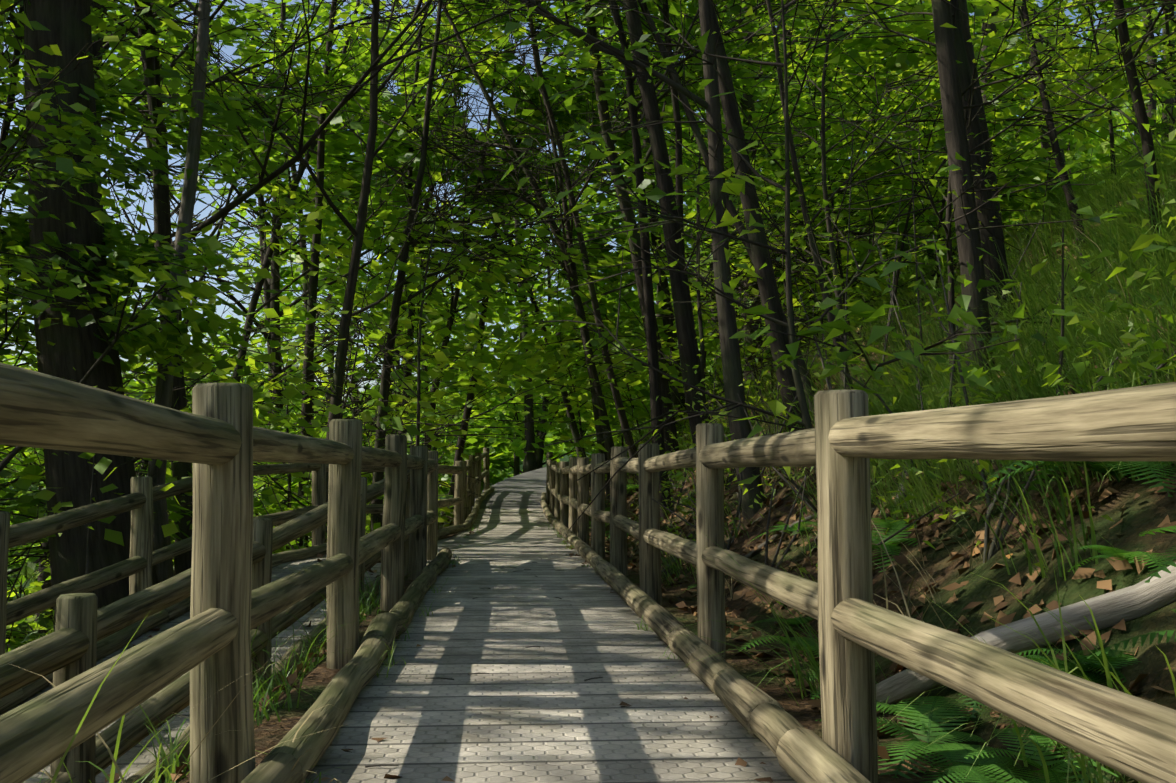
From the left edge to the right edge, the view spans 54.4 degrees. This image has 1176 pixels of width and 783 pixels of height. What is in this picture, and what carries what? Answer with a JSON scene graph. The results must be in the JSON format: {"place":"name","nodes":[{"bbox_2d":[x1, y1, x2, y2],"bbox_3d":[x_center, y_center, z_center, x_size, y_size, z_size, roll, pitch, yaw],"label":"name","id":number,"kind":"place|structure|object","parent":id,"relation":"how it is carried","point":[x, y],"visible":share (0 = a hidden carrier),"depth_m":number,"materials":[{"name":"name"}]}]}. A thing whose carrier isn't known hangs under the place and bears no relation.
{"place":"outdoors","nodes":[
{"label":"outdoors","id":0,"kind":"place"},
{"bbox_2d":[472,457,590,508],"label":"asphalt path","id":1,"kind":"structure","parent":0,"point":[526,490],"depth_m":28.57,"materials":[{"name":"grey asphalt"}]},
{"bbox_2d":[0,0,1174,399],"label":"sky","id":2,"kind":"structure","parent":0,"point":[148,207],"materials":[{"name":"blue"}]},
{"bbox_2d":[1,170,1175,782],"bbox_3d":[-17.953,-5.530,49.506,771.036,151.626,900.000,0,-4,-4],"label":"terrain","id":3,"kind":"structure","parent":0,"point":[1145,512],"depth_m":4.59,"materials":[{"name":"brown soil"}]},
{"bbox_2d":[147,0,209,582],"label":"tree trunks","id":4,"kind":"object","parent":3,"relation":"on","point":[164,570],"visible":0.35,"depth_m":10.85,"materials":[{"name":"brown plant"}]},
{"bbox_2d":[0,536,454,782],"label":"path","id":5,"kind":"structure","parent":3,"relation":"on","point":[145,757],"depth_m":7.50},
{"bbox_2d":[0,363,494,782],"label":"fence logs","id":6,"kind":"object","parent":3,"relation":"on","point":[227,593],"visible":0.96,"depth_m":3.78,"materials":[{"name":"brown wood"}]},
{"bbox_2d":[304,509,796,782],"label":"boardwalk path","id":7,"kind":"structure","parent":3,"relation":"on","point":[544,712],"depth_m":4.34,"materials":[{"name":"grey wood"}]},
{"bbox_2d":[0,0,1175,652],"bbox_3d":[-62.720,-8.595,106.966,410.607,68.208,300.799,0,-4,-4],"label":"tree","id":8,"kind":"object","parent":3,"relation":"on","point":[138,346],"depth_m":15.19,"materials":[{"name":"green plant"}]},
{"bbox_2d":[16,197,1161,782],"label":"dry grass stalks","id":9,"kind":"object","parent":3,"relation":"on","point":[1014,237],"visible":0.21,"depth_m":4.80,"materials":[{"name":"plant"}]},
{"bbox_2d":[7,56,1175,767],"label":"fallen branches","id":10,"kind":"object","parent":3,"relation":"on","point":[993,550],"visible":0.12,"depth_m":8.07,"materials":[{"name":"brown wood"}]},
{"bbox_2d":[15,101,1175,782],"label":"grass tufts","id":11,"kind":"object","parent":3,"relation":"on","point":[1099,235],"visible":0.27,"depth_m":6.77,"materials":[{"name":"green plant"}]},
{"bbox_2d":[47,175,1175,782],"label":"dead leaf litter","id":12,"kind":"object","parent":3,"relation":"on","point":[1033,609],"visible":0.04,"depth_m":5.11,"materials":[{"name":"brown plant"}]},
{"bbox_2d":[438,150,1175,782],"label":"fern plants","id":13,"kind":"object","parent":3,"relation":"on","point":[930,714],"visible":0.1,"depth_m":3.43,"materials":[{"name":"green plant"}]},
{"bbox_2d":[540,382,1175,782],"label":"fence logs","id":14,"kind":"object","parent":3,"relation":"on","point":[844,440],"visible":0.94,"depth_m":3.18,"materials":[{"name":"brown wood"}]},
{"bbox_2d":[876,565,1175,708],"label":"fallen log","id":15,"kind":"object","parent":3,"relation":"on","point":[1140,599],"visible":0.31,"depth_m":3.59,"materials":[{"name":"grey wood"}]}
]}

